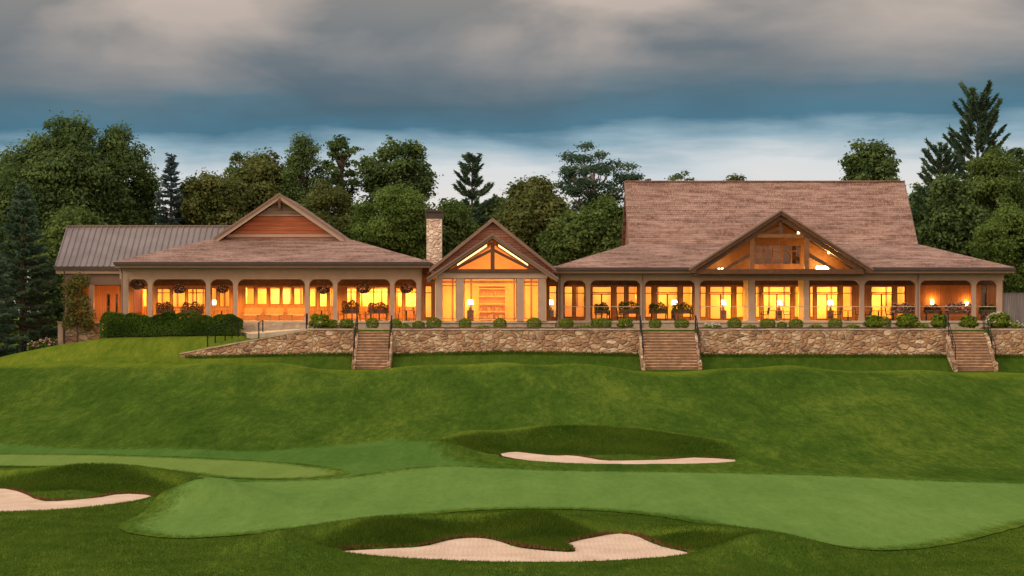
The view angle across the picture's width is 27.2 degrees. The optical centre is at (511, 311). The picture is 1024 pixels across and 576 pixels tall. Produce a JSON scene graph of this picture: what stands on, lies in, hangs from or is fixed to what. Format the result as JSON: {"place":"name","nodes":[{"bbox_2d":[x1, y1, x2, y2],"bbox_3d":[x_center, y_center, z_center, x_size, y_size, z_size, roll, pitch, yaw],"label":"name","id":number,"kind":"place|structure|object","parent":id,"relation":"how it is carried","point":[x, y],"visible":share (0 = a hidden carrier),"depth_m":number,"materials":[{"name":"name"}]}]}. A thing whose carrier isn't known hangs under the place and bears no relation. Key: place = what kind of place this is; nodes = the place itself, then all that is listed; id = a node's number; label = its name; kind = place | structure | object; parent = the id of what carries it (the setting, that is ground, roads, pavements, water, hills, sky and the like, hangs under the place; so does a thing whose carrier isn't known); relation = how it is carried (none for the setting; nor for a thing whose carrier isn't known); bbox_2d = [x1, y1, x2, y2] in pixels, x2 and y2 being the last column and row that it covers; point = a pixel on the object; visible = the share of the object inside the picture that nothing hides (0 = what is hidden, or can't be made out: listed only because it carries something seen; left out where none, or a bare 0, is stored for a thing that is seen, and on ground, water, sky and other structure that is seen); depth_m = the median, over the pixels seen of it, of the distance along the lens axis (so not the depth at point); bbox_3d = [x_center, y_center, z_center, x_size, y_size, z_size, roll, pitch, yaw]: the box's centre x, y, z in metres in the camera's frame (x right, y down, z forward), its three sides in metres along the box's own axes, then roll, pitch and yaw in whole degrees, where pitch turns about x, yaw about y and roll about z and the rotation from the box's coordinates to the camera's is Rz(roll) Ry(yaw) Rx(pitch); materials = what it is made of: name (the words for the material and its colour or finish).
{"place":"outdoors","nodes":[
{"label":"outdoors","id":0,"kind":"place"},
{"bbox_2d":[0,462,203,495],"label":"bank grass","id":1,"kind":"structure","parent":0,"point":[60,483],"depth_m":84.07,"materials":[{"name":"plant"}]},
{"bbox_2d":[242,328,312,338],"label":"path","id":2,"kind":"structure","parent":0,"point":[252,334],"depth_m":146.54,"materials":[{"name":"concrete"}]},
{"bbox_2d":[0,318,1023,575],"bbox_3d":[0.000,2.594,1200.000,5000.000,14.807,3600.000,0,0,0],"label":"lawn","id":3,"kind":"structure","parent":0,"point":[926,416],"depth_m":116.81,"materials":[{"name":"plant"}]},
{"bbox_2d":[0,243,28,355],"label":"spruce tree","id":4,"kind":"object","parent":3,"relation":"on","point":[5,349],"visible":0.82,"depth_m":150.17,"materials":[{"name":"green plant"}]},
{"bbox_2d":[0,181,63,356],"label":"spruce tree","id":5,"kind":"object","parent":3,"relation":"on","point":[33,291],"visible":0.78,"depth_m":155.58,"materials":[{"name":"green plant"}]},
{"bbox_2d":[27,267,63,337],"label":"broadleaf tree","id":6,"kind":"object","parent":3,"relation":"on","point":[59,312],"visible":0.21,"depth_m":165.17,"materials":[{"name":"green plant"}]},
{"bbox_2d":[0,110,144,258],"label":"broadleaf tree","id":7,"kind":"object","parent":3,"relation":"on","point":[61,166],"visible":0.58,"depth_m":173.21,"materials":[{"name":"green plant"}]},
{"bbox_2d":[25,201,120,310],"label":"broadleaf tree","id":8,"kind":"object","parent":3,"relation":"on","point":[80,215],"visible":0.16,"depth_m":167.03,"materials":[{"name":"green plant"}]},
{"bbox_2d":[0,489,150,510],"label":"sand bunker","id":9,"kind":"object","parent":3,"relation":"on","point":[11,500],"visible":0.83,"depth_m":79.54},
{"bbox_2d":[0,487,153,500],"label":"lip grass","id":10,"kind":"structure","parent":3,"relation":"on","point":[41,498],"depth_m":81.49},
{"bbox_2d":[59,269,98,341],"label":"tree","id":11,"kind":"object","parent":3,"relation":"on","point":[75,284],"visible":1,"depth_m":151.36,"materials":[{"name":"green plant"}]},
{"bbox_2d":[93,120,165,224],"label":"broadleaf tree","id":12,"kind":"object","parent":3,"relation":"on","point":[131,164],"visible":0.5,"depth_m":176.91,"materials":[{"name":"green plant"}]},
{"bbox_2d":[152,152,186,224],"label":"spruce tree","id":13,"kind":"object","parent":3,"relation":"on","point":[169,171],"visible":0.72,"depth_m":175.76,"materials":[{"name":"green plant"}]},
{"bbox_2d":[99,310,243,337],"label":"hedge","id":14,"kind":"object","parent":3,"relation":"on","point":[170,323],"visible":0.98,"depth_m":146.92,"materials":[{"name":"green plant"}]},
{"bbox_2d":[0,453,348,478],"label":"fairway","id":15,"kind":"structure","parent":3,"relation":"on","point":[232,468],"depth_m":96.38,"materials":[{"name":"plant"}]},
{"bbox_2d":[169,167,254,224],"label":"broadleaf tree","id":16,"kind":"object","parent":3,"relation":"on","point":[204,198],"visible":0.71,"depth_m":176.02,"materials":[{"name":"green plant"}]},
{"bbox_2d":[207,320,238,346],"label":"handrail","id":17,"kind":"object","parent":3,"relation":"on","point":[232,329],"visible":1,"depth_m":145.23,"materials":[{"name":"black metal"}]},
{"bbox_2d":[223,151,244,175],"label":"broadleaf tree","id":18,"kind":"object","parent":3,"relation":"on","point":[232,159],"visible":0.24,"depth_m":185.83,"materials":[{"name":"green plant"}]},
{"bbox_2d":[220,147,309,214],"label":"broadleaf tree","id":19,"kind":"object","parent":3,"relation":"on","point":[259,174],"visible":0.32,"depth_m":181.12,"materials":[{"name":"green plant"}]},
{"bbox_2d":[180,329,353,356],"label":"retaining wall","id":20,"kind":"structure","parent":3,"relation":"on","point":[323,340],"depth_m":142.83,"materials":[{"name":"stone"}]},
{"bbox_2d":[240,323,308,335],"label":"ramp","id":21,"kind":"object","parent":3,"relation":"on","point":[249,327],"depth_m":148.76,"materials":[{"name":"concrete"}]},
{"bbox_2d":[275,131,337,214],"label":"broadleaf tree","id":22,"kind":"object","parent":3,"relation":"on","point":[299,161],"visible":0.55,"depth_m":180.94,"materials":[{"name":"green plant"}]},
{"bbox_2d":[294,178,360,239],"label":"broadleaf tree","id":23,"kind":"object","parent":3,"relation":"on","point":[325,201],"visible":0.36,"depth_m":173.90,"materials":[{"name":"green plant"}]},
{"bbox_2d":[317,327,356,329],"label":"mulch bed","id":24,"kind":"object","parent":3,"relation":"on","point":[335,328],"visible":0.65,"depth_m":144.19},
{"bbox_2d":[308,314,330,328],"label":"leafy shrub","id":25,"kind":"object","parent":24,"relation":"on","point":[318,318],"visible":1,"depth_m":144.37,"materials":[{"name":"green plant"}]},
{"bbox_2d":[339,318,354,327],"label":"leafy shrub","id":26,"kind":"object","parent":24,"relation":"on","point":[348,322],"visible":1,"depth_m":144.52,"materials":[{"name":"green plant"}]},
{"bbox_2d":[318,134,363,202],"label":"broadleaf tree","id":27,"kind":"object","parent":3,"relation":"on","point":[336,146],"visible":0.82,"depth_m":185.61,"materials":[{"name":"green plant"}]},
{"bbox_2d":[351,315,392,368],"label":"stone stairs","id":28,"kind":"structure","parent":3,"relation":"on","point":[372,350],"depth_m":141.75,"materials":[{"name":"brown stone"}]},
{"bbox_2d":[343,179,444,259],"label":"broadleaf tree","id":29,"kind":"object","parent":3,"relation":"on","point":[394,220],"visible":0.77,"depth_m":167.04,"materials":[{"name":"green plant"}]},
{"bbox_2d":[353,135,443,205],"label":"broadleaf tree","id":30,"kind":"object","parent":3,"relation":"on","point":[407,166],"visible":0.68,"depth_m":182.94,"materials":[{"name":"green plant"}]},
{"bbox_2d":[422,197,481,257],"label":"broadleaf tree","id":31,"kind":"object","parent":3,"relation":"on","point":[458,227],"visible":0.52,"depth_m":170.78,"materials":[{"name":"green plant"}]},
{"bbox_2d":[451,152,498,238],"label":"pine tree","id":32,"kind":"object","parent":3,"relation":"on","point":[476,181],"visible":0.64,"depth_m":179.61,"materials":[{"name":"green plant"}]},
{"bbox_2d":[467,193,506,227],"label":"broadleaf tree","id":33,"kind":"object","parent":3,"relation":"on","point":[494,204],"visible":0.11,"depth_m":182.85,"materials":[{"name":"green plant"}]},
{"bbox_2d":[0,193,1020,320],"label":"woods","id":34,"kind":"object","parent":3,"relation":"on","point":[26,281],"depth_m":189.16,"materials":[{"name":"green plant"}]},
{"bbox_2d":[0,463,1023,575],"bbox_3d":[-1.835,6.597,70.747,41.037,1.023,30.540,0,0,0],"label":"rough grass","id":35,"kind":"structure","parent":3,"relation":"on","point":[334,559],"depth_m":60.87,"materials":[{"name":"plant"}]},
{"bbox_2d":[0,436,1023,481],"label":"collar","id":36,"kind":"object","parent":3,"relation":"on","point":[379,454],"visible":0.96,"depth_m":101.36,"materials":[{"name":"plant"}]},
{"bbox_2d":[336,529,694,550],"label":"lip grass","id":37,"kind":"structure","parent":3,"relation":"on","point":[576,539],"depth_m":65.36,"materials":[{"name":"plant"}]},
{"bbox_2d":[392,328,639,353],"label":"retaining wall","id":38,"kind":"structure","parent":3,"relation":"on","point":[590,340],"depth_m":142.84,"materials":[{"name":"stone"}]},
{"bbox_2d":[345,534,686,561],"bbox_3d":[-0.102,7.173,63.435,9.988,0.142,7.136,0,0,-18],"label":"sand bunker","id":39,"kind":"object","parent":3,"relation":"on","point":[614,546],"visible":0.75,"depth_m":63.63},
{"bbox_2d":[401,327,635,329],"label":"mulch bed","id":40,"kind":"object","parent":3,"relation":"on","point":[524,328],"visible":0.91,"depth_m":144.06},
{"bbox_2d":[426,317,441,327],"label":"boxwood shrub","id":41,"kind":"object","parent":40,"relation":"on","point":[437,323],"visible":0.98,"depth_m":144.76,"materials":[{"name":"green plant"}]},
{"bbox_2d":[526,317,541,327],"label":"boxwood shrub","id":42,"kind":"object","parent":40,"relation":"on","point":[534,320],"visible":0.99,"depth_m":144.71,"materials":[{"name":"green plant"}]},
{"bbox_2d":[558,318,573,327],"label":"boxwood shrub","id":43,"kind":"object","parent":40,"relation":"on","point":[568,321],"visible":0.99,"depth_m":144.68,"materials":[{"name":"green plant"}]},
{"bbox_2d":[590,318,611,326],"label":"boxwood shrub","id":44,"kind":"object","parent":40,"relation":"on","point":[597,321],"visible":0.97,"depth_m":144.62,"materials":[{"name":"green plant"}]},
{"bbox_2d":[616,318,633,326],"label":"leafy shrub","id":45,"kind":"object","parent":40,"relation":"on","point":[627,321],"visible":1,"depth_m":144.70,"materials":[{"name":"green plant"}]},
{"bbox_2d":[485,172,577,255],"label":"broadleaf tree","id":46,"kind":"object","parent":3,"relation":"on","point":[532,207],"visible":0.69,"depth_m":171.90,"materials":[{"name":"green plant"}]},
{"bbox_2d":[54,181,1015,344],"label":"clubhouse","id":47,"kind":"structure","parent":3,"relation":"on","point":[749,252],"depth_m":153.71,"materials":[{"name":"brown"}]},
{"bbox_2d":[155,301,173,313],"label":"planter trough","id":48,"kind":"object","parent":47,"relation":"on","point":[161,310],"visible":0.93,"depth_m":150.31,"materials":[{"name":"ceramic"}]},
{"bbox_2d":[181,301,204,313],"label":"planter trough","id":49,"kind":"object","parent":47,"relation":"on","point":[200,309],"visible":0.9,"depth_m":150.31,"materials":[{"name":"ceramic"}]},
{"bbox_2d":[241,308,262,319],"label":"porch sofa","id":50,"kind":"object","parent":47,"relation":"on","point":[249,313],"visible":0.89,"depth_m":152.22,"materials":[{"name":"fabric"}]},
{"bbox_2d":[263,308,284,319],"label":"porch sofa","id":51,"kind":"object","parent":47,"relation":"on","point":[274,313],"visible":0.81,"depth_m":152.22,"materials":[{"name":"fabric"}]},
{"bbox_2d":[285,308,304,319],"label":"porch sofa","id":52,"kind":"object","parent":47,"relation":"on","point":[298,313],"visible":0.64,"depth_m":152.47,"materials":[{"name":"fabric"}]},
{"bbox_2d":[341,299,359,317],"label":"planter trough","id":53,"kind":"object","parent":47,"relation":"on","point":[347,310],"visible":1,"depth_m":150.29,"materials":[{"name":"wood"}]},
{"bbox_2d":[367,302,388,320],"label":"planter trough","id":54,"kind":"object","parent":47,"relation":"on","point":[374,309],"visible":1,"depth_m":150.29,"materials":[{"name":"wood"}]},
{"bbox_2d":[464,278,516,318],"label":"window","id":55,"kind":"structure","parent":47,"relation":"in","point":[464,278],"depth_m":147.22,"materials":[{"name":"yellow glass"}]},
{"bbox_2d":[477,285,506,319],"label":"bookcase","id":56,"kind":"object","parent":47,"relation":"on","point":[489,309],"visible":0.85,"depth_m":154.93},
{"bbox_2d":[524,278,538,318],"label":"window","id":57,"kind":"structure","parent":47,"relation":"in","point":[524,278],"depth_m":147.22,"materials":[{"name":"yellow glass"}]},
{"bbox_2d":[591,293,611,319],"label":"door","id":58,"kind":"structure","parent":47,"relation":"in","point":[601,294],"depth_m":153.83,"materials":[{"name":"yellow wood"}]},
{"bbox_2d":[594,302,608,318],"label":"planter trough","id":59,"kind":"object","parent":47,"relation":"on","point":[602,310],"visible":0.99,"depth_m":150.29,"materials":[{"name":"wood"}]},
{"bbox_2d":[618,300,639,320],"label":"planter trough","id":60,"kind":"object","parent":47,"relation":"on","point":[628,310],"visible":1,"depth_m":150.29,"materials":[{"name":"wood"}]},
{"bbox_2d":[648,302,668,320],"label":"planter trough","id":61,"kind":"object","parent":47,"relation":"on","point":[660,310],"visible":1,"depth_m":150.29,"materials":[{"name":"wood"}]},
{"bbox_2d":[656,293,678,319],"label":"door","id":62,"kind":"structure","parent":47,"relation":"in","point":[667,294],"depth_m":153.83,"materials":[{"name":"yellow wood"}]},
{"bbox_2d":[672,302,692,320],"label":"planter trough","id":63,"kind":"object","parent":47,"relation":"on","point":[682,310],"visible":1,"depth_m":150.29,"materials":[{"name":"wood"}]},
{"bbox_2d":[710,293,731,319],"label":"door","id":64,"kind":"structure","parent":47,"relation":"in","point":[720,294],"depth_m":153.83,"materials":[{"name":"yellow wood"}]},
{"bbox_2d":[763,293,790,319],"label":"door","id":65,"kind":"structure","parent":47,"relation":"in","point":[776,294],"depth_m":153.83,"materials":[{"name":"yellow wood"}]},
{"bbox_2d":[754,245,800,264],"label":"window","id":66,"kind":"structure","parent":47,"relation":"in","point":[763,251],"depth_m":152.04,"materials":[{"name":"brown wood"}]},
{"bbox_2d":[816,293,837,319],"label":"door","id":67,"kind":"structure","parent":47,"relation":"in","point":[826,294],"depth_m":153.83,"materials":[{"name":"yellow wood"}]},
{"bbox_2d":[870,293,892,319],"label":"door","id":68,"kind":"structure","parent":47,"relation":"in","point":[871,294],"depth_m":153.83,"materials":[{"name":"yellow wood"}]},
{"bbox_2d":[923,304,942,320],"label":"planter trough","id":69,"kind":"object","parent":47,"relation":"on","point":[931,310],"visible":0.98,"depth_m":150.29,"materials":[{"name":"wood"}]},
{"bbox_2d":[944,301,970,319],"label":"planter trough","id":70,"kind":"object","parent":47,"relation":"on","point":[955,310],"visible":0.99,"depth_m":150.29,"materials":[{"name":"wood"}]},
{"bbox_2d":[979,304,995,320],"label":"planter trough","id":71,"kind":"object","parent":47,"relation":"on","point":[985,310],"visible":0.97,"depth_m":150.29,"materials":[{"name":"wood"}]},
{"bbox_2d":[310,508,762,549],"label":"bank grass","id":72,"kind":"structure","parent":3,"relation":"on","point":[549,536],"depth_m":65.82,"materials":[{"name":"plant"}]},
{"bbox_2d":[532,210,595,265],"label":"broadleaf tree","id":73,"kind":"object","parent":3,"relation":"on","point":[549,246],"visible":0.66,"depth_m":168.45,"materials":[{"name":"green plant"}]},
{"bbox_2d":[118,465,1023,549],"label":"putting green","id":74,"kind":"object","parent":3,"relation":"on","point":[871,513],"visible":1,"depth_m":77.14,"materials":[{"name":"plant"}]},
{"bbox_2d":[554,192,623,257],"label":"broadleaf tree","id":75,"kind":"object","parent":3,"relation":"on","point":[600,220],"visible":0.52,"depth_m":167.54,"materials":[{"name":"green plant"}]},
{"bbox_2d":[438,424,744,458],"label":"bank grass","id":76,"kind":"structure","parent":3,"relation":"on","point":[549,451],"depth_m":104.81,"materials":[{"name":"plant"}]},
{"bbox_2d":[552,141,644,211],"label":"pine tree","id":77,"kind":"object","parent":3,"relation":"on","point":[578,186],"visible":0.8,"depth_m":182.56,"materials":[{"name":"green plant"}]},
{"bbox_2d":[500,451,733,460],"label":"lip grass","id":78,"kind":"structure","parent":3,"relation":"on","point":[598,458],"depth_m":101.12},
{"bbox_2d":[501,452,734,463],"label":"sand bunker","id":79,"kind":"object","parent":3,"relation":"on","point":[548,458],"visible":0.91,"depth_m":100.60},
{"bbox_2d":[639,315,701,369],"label":"stone stairs","id":80,"kind":"structure","parent":3,"relation":"on","point":[669,350],"depth_m":141.72,"materials":[{"name":"brown stone"}]},
{"bbox_2d":[664,171,694,180],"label":"broadleaf tree","id":81,"kind":"object","parent":3,"relation":"on","point":[676,177],"visible":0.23,"depth_m":186.07,"materials":[{"name":"green plant"}]},
{"bbox_2d":[674,318,688,327],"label":"boxwood shrub","id":82,"kind":"object","parent":3,"relation":"on","point":[678,323],"visible":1,"depth_m":147.17,"materials":[{"name":"green plant"}]},
{"bbox_2d":[696,327,942,328],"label":"mulch bed","id":83,"kind":"object","parent":3,"relation":"on","point":[822,328],"visible":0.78,"depth_m":144.21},
{"bbox_2d":[727,317,741,327],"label":"boxwood shrub","id":84,"kind":"object","parent":83,"relation":"on","point":[735,321],"visible":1,"depth_m":144.72,"materials":[{"name":"green plant"}]},
{"bbox_2d":[759,318,775,327],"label":"boxwood shrub","id":85,"kind":"object","parent":83,"relation":"on","point":[772,323],"visible":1,"depth_m":144.69,"materials":[{"name":"green plant"}]},
{"bbox_2d":[862,314,883,327],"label":"leafy shrub","id":86,"kind":"object","parent":83,"relation":"on","point":[869,322],"visible":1,"depth_m":144.61,"materials":[{"name":"green plant"}]},
{"bbox_2d":[893,313,920,327],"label":"leafy shrub","id":87,"kind":"object","parent":83,"relation":"on","point":[910,320],"visible":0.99,"depth_m":144.57,"materials":[{"name":"green plant"}]},
{"bbox_2d":[930,314,947,327],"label":"leafy shrub","id":88,"kind":"object","parent":83,"relation":"on","point":[937,321],"visible":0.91,"depth_m":144.65,"materials":[{"name":"green plant"}]},
{"bbox_2d":[699,328,947,354],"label":"retaining wall","id":89,"kind":"structure","parent":3,"relation":"on","point":[852,341],"depth_m":142.83,"materials":[{"name":"stone"}]},
{"bbox_2d":[838,137,901,180],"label":"broadleaf tree","id":90,"kind":"object","parent":3,"relation":"on","point":[873,162],"visible":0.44,"depth_m":181.22,"materials":[{"name":"green plant"}]},
{"bbox_2d":[908,182,926,240],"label":"broadleaf tree","id":91,"kind":"object","parent":3,"relation":"on","point":[910,197],"visible":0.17,"depth_m":177.43,"materials":[{"name":"green plant"}]},
{"bbox_2d":[911,137,964,226],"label":"pine tree","id":92,"kind":"object","parent":3,"relation":"on","point":[949,165],"visible":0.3,"depth_m":175.61,"materials":[{"name":"green plant"}]},
{"bbox_2d":[911,171,990,257],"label":"broadleaf tree","id":93,"kind":"object","parent":3,"relation":"on","point":[944,222],"visible":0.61,"depth_m":169.27,"materials":[{"name":"green plant"}]},
{"bbox_2d":[958,315,979,328],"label":"leafy shrub","id":94,"kind":"object","parent":3,"relation":"on","point":[967,322],"visible":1,"depth_m":147.15,"materials":[{"name":"green plant"}]},
{"bbox_2d":[944,315,997,371],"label":"stone stairs","id":95,"kind":"structure","parent":3,"relation":"on","point":[969,351],"depth_m":141.72,"materials":[{"name":"brown stone"}]},
{"bbox_2d":[942,79,1015,203],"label":"pine tree","id":96,"kind":"object","parent":3,"relation":"on","point":[980,115],"visible":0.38,"depth_m":181.12,"materials":[{"name":"green plant"}]},
{"bbox_2d":[961,142,1023,241],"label":"broadleaf tree","id":97,"kind":"object","parent":3,"relation":"on","point":[998,176],"visible":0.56,"depth_m":172.93,"materials":[{"name":"green plant"}]},
{"bbox_2d":[963,200,1023,292],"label":"broadleaf tree","id":98,"kind":"object","parent":3,"relation":"on","point":[1001,236],"visible":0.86,"depth_m":164.52,"materials":[{"name":"green plant"}]},
{"bbox_2d":[979,327,1020,329],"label":"mulch bed","id":99,"kind":"object","parent":3,"relation":"on","point":[986,328],"visible":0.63,"depth_m":144.40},
{"bbox_2d":[985,312,1012,327],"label":"leafy shrub","id":100,"kind":"object","parent":99,"relation":"on","point":[1004,320],"visible":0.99,"depth_m":144.71,"materials":[{"name":"green plant"}]},
{"bbox_2d":[989,328,1023,354],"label":"retaining wall","id":101,"kind":"structure","parent":3,"relation":"on","point":[1009,341],"depth_m":142.82,"materials":[{"name":"stone"}]},
{"bbox_2d":[1003,293,1023,326],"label":"board fence","id":102,"kind":"object","parent":3,"relation":"on","point":[1013,305],"visible":0.8,"depth_m":150.95,"materials":[{"name":"wood"}]},
{"bbox_2d":[1004,147,1023,207],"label":"broadleaf tree","id":103,"kind":"object","parent":3,"relation":"on","point":[1019,152],"visible":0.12,"depth_m":184.11,"materials":[{"name":"green plant"}]},
{"bbox_2d":[0,0,1023,310],"label":"sky","id":104,"kind":"structure","parent":0,"point":[711,90],"materials":[{"name":"blue"}]},
{"bbox_2d":[185,349,1023,358],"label":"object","id":105,"kind":"structure","parent":0,"point":[506,352],"depth_m":142.54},
{"bbox_2d":[889,302,914,320],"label":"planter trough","id":106,"kind":"object","parent":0,"point":[901,310],"visible":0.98,"depth_m":150.29,"materials":[{"name":"wood"}]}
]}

